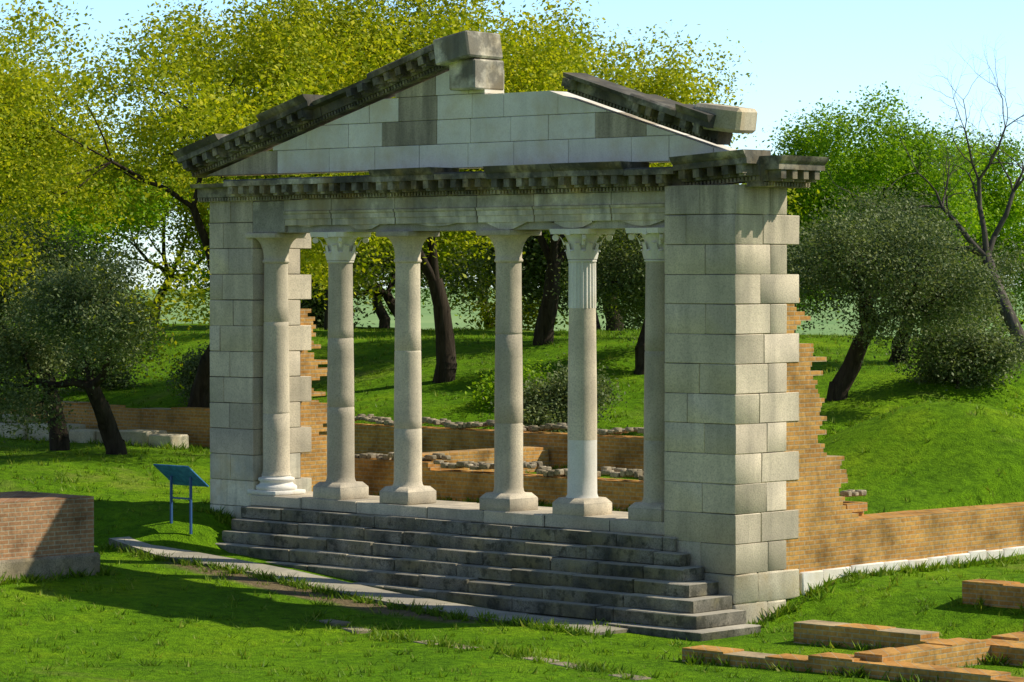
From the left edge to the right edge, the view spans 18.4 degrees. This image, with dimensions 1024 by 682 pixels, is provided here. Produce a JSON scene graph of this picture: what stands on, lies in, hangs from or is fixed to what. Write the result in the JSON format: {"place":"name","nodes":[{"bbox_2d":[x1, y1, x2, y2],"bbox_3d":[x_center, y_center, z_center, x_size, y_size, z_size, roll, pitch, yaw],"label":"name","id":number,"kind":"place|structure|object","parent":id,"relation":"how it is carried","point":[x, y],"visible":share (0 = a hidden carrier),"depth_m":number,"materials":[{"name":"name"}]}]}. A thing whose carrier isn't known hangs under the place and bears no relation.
{"place":"outdoors","nodes":[
{"label":"outdoors","id":0,"kind":"place"},
{"bbox_2d":[0,323,1023,681],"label":"ground","id":1,"kind":"structure","parent":0,"point":[962,455],"depth_m":55.25,"materials":[{"name":"green plant"}]},
{"bbox_2d":[1,63,144,321],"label":"tree","id":2,"kind":"object","parent":1,"relation":"on","point":[74,213],"visible":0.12,"depth_m":105.54,"materials":[{"name":"green plant"}]},
{"bbox_2d":[0,7,146,248],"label":"oak tree","id":3,"kind":"object","parent":1,"relation":"on","point":[7,81],"visible":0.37,"depth_m":87.32,"materials":[{"name":"green plant"}]},
{"bbox_2d":[0,192,158,450],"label":"olive tree","id":4,"kind":"object","parent":1,"relation":"on","point":[60,443],"visible":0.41,"depth_m":73.69,"materials":[{"name":"green plant"}]},
{"bbox_2d":[21,329,147,394],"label":"shrub","id":5,"kind":"object","parent":1,"relation":"on","point":[121,383],"visible":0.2,"depth_m":84.37,"materials":[{"name":"green plant"}]},
{"bbox_2d":[0,222,183,454],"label":"olive tree","id":6,"kind":"object","parent":1,"relation":"on","point":[70,314],"visible":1,"depth_m":69.06,"materials":[{"name":"green plant"}]},
{"bbox_2d":[0,115,191,310],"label":"tree","id":7,"kind":"object","parent":1,"relation":"on","point":[149,219],"visible":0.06,"depth_m":119.15,"materials":[{"name":"green plant"}]},
{"bbox_2d":[0,398,211,582],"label":"ruin walls","id":8,"kind":"structure","parent":1,"relation":"on","point":[44,533],"depth_m":55.88,"materials":[{"name":"brick"}]},
{"bbox_2d":[75,129,234,323],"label":"tree","id":9,"kind":"object","parent":1,"relation":"on","point":[181,246],"visible":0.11,"depth_m":123.24,"materials":[{"name":"green plant"}]},
{"bbox_2d":[145,342,208,405],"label":"shrub","id":10,"kind":"object","parent":1,"relation":"on","point":[187,367],"visible":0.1,"depth_m":79.85,"materials":[{"name":"green plant"}]},
{"bbox_2d":[153,464,208,533],"bbox_3d":[-6.282,2.995,59.887,1.000,1.310,0.530,1,2,43],"label":"info sign","id":11,"kind":"object","parent":1,"relation":"on","point":[181,475],"visible":1,"depth_m":59.82,"materials":[{"name":"blue metal"}]},
{"bbox_2d":[209,201,311,518],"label":"pier","id":12,"kind":"structure","parent":1,"relation":"on","point":[236,345],"depth_m":60.91,"materials":[{"name":"grey stone"}]},
{"bbox_2d":[111,103,421,291],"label":"tree","id":13,"kind":"object","parent":1,"relation":"on","point":[171,143],"depth_m":133.77,"materials":[{"name":"green plant"}]},
{"bbox_2d":[0,0,541,407],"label":"oak tree","id":14,"kind":"object","parent":1,"relation":"on","point":[219,114],"visible":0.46,"depth_m":73.89,"materials":[{"name":"green plant"}]},
{"bbox_2d":[115,0,458,329],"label":"oak tree","id":15,"kind":"object","parent":1,"relation":"on","point":[326,293],"visible":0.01,"depth_m":97.86,"materials":[{"name":"green plant"}]},
{"bbox_2d":[172,176,440,321],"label":"tree","id":16,"kind":"object","parent":1,"relation":"on","point":[204,274],"depth_m":111.67,"materials":[{"name":"green plant"}]},
{"bbox_2d":[159,165,493,327],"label":"tree","id":17,"kind":"object","parent":1,"relation":"on","point":[383,316],"visible":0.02,"depth_m":122.03,"materials":[{"name":"green plant"}]},
{"bbox_2d":[164,0,619,382],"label":"oak tree","id":18,"kind":"object","parent":1,"relation":"on","point":[445,368],"visible":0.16,"depth_m":78.54,"materials":[{"name":"green plant"}]},
{"bbox_2d":[300,231,495,328],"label":"tree","id":19,"kind":"object","parent":1,"relation":"on","point":[388,298],"visible":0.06,"depth_m":104.20,"materials":[{"name":"green plant"}]},
{"bbox_2d":[360,243,492,329],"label":"tree","id":20,"kind":"object","parent":1,"relation":"on","point":[423,299],"visible":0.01,"depth_m":127.37,"materials":[{"name":"green plant"}]},
{"bbox_2d":[109,491,760,640],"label":"steps","id":21,"kind":"structure","parent":1,"relation":"on","point":[614,569],"depth_m":55.03,"materials":[{"name":"grey stone"}]},
{"bbox_2d":[245,228,665,521],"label":"columns","id":22,"kind":"structure","parent":21,"relation":"on","point":[507,494],"depth_m":56.32,"materials":[{"name":"stone"}]},
{"bbox_2d":[190,149,828,232],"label":"entablature","id":23,"kind":"structure","parent":22,"relation":"on","point":[606,195],"depth_m":55.76,"materials":[{"name":"stone"}]},
{"bbox_2d":[173,30,757,177],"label":"pediment","id":24,"kind":"structure","parent":23,"relation":"on","point":[451,104],"depth_m":56.52,"materials":[{"name":"stone"}]},
{"bbox_2d":[439,231,568,330],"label":"tree","id":25,"kind":"object","parent":1,"relation":"on","point":[525,317],"visible":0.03,"depth_m":110.91,"materials":[{"name":"green plant"}]},
{"bbox_2d":[458,354,553,411],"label":"shrub","id":26,"kind":"object","parent":1,"relation":"on","point":[489,388],"visible":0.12,"depth_m":74.97,"materials":[{"name":"green plant"}]},
{"bbox_2d":[451,230,644,329],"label":"tree","id":27,"kind":"object","parent":1,"relation":"on","point":[534,263],"visible":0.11,"depth_m":101.66,"materials":[{"name":"green plant"}]},
{"bbox_2d":[481,353,635,432],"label":"shrub","id":28,"kind":"object","parent":1,"relation":"on","point":[546,403],"visible":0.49,"depth_m":71.63,"materials":[{"name":"green plant"}]},
{"bbox_2d":[545,229,645,374],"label":"olive tree","id":29,"kind":"object","parent":1,"relation":"on","point":[630,281],"visible":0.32,"depth_m":78.85,"materials":[{"name":"green plant"}]},
{"bbox_2d":[535,82,731,330],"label":"oak tree","id":30,"kind":"object","parent":1,"relation":"on","point":[614,325],"depth_m":95.80,"materials":[{"name":"green plant"}]},
{"bbox_2d":[458,1,819,345],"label":"oak tree","id":31,"kind":"object","parent":1,"relation":"on","point":[662,83],"visible":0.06,"depth_m":84.54,"materials":[{"name":"green plant"}]},
{"bbox_2d":[300,298,1023,594],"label":"brick walls","id":32,"kind":"structure","parent":1,"relation":"on","point":[838,534],"depth_m":57.74,"materials":[{"name":"brick"}]},
{"bbox_2d":[316,579,1023,681],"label":"wall ruins","id":33,"kind":"object","parent":1,"relation":"on","point":[923,654],"visible":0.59,"depth_m":47.28,"materials":[{"name":"stone"}]},
{"bbox_2d":[664,184,799,623],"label":"pier","id":34,"kind":"structure","parent":1,"relation":"on","point":[731,468],"depth_m":52.58,"materials":[{"name":"grey stone"}]},
{"bbox_2d":[744,136,877,332],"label":"green tree","id":35,"kind":"object","parent":1,"relation":"on","point":[807,206],"visible":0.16,"depth_m":101.25,"materials":[{"name":"green plant"}]},
{"bbox_2d":[787,253,853,330],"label":"tree","id":36,"kind":"object","parent":1,"relation":"on","point":[801,305],"visible":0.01,"depth_m":128.05,"materials":[{"name":"green plant"}]},
{"bbox_2d":[755,81,1008,325],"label":"green tree","id":37,"kind":"object","parent":1,"relation":"on","point":[880,159],"visible":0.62,"depth_m":98.91,"materials":[{"name":"green plant"}]},
{"bbox_2d":[787,174,1020,400],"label":"olive tree","id":38,"kind":"object","parent":1,"relation":"on","point":[850,267],"visible":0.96,"depth_m":68.65,"materials":[{"name":"green plant"}]},
{"bbox_2d":[801,37,1023,355],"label":"bare tree","id":39,"kind":"object","parent":1,"relation":"on","point":[1011,319],"visible":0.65,"depth_m":77.10,"materials":[{"name":"grey plant"}]},
{"bbox_2d":[818,117,1023,329],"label":"green tree","id":40,"kind":"object","parent":1,"relation":"on","point":[999,201],"visible":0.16,"depth_m":106.72,"materials":[{"name":"green plant"}]},
{"bbox_2d":[827,170,1023,363],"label":"olive tree","id":41,"kind":"object","parent":1,"relation":"on","point":[1009,264],"visible":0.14,"depth_m":77.73,"materials":[{"name":"green plant"}]},
{"bbox_2d":[876,161,1023,335],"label":"tree","id":42,"kind":"object","parent":1,"relation":"on","point":[1005,244],"visible":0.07,"depth_m":121.89,"materials":[{"name":"green plant"}]},
{"bbox_2d":[877,303,1023,396],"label":"shrub","id":43,"kind":"object","parent":1,"relation":"on","point":[979,356],"visible":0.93,"depth_m":70.98,"materials":[{"name":"green plant"}]},
{"bbox_2d":[996,396,1023,415],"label":"shrub","id":44,"kind":"object","parent":1,"relation":"on","point":[1021,406],"visible":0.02,"depth_m":69.04,"materials":[{"name":"green plant"}]},
{"bbox_2d":[0,0,1023,288],"label":"sky","id":45,"kind":"structure","parent":0,"point":[807,51],"materials":[{"name":"blue"}]},
{"bbox_2d":[12,286,1023,337],"bbox_3d":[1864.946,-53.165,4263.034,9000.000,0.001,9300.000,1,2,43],"label":"plain ground","id":46,"kind":"structure","parent":0,"point":[427,320],"depth_m":2678.87,"materials":[{"name":"green plant"}]}
]}

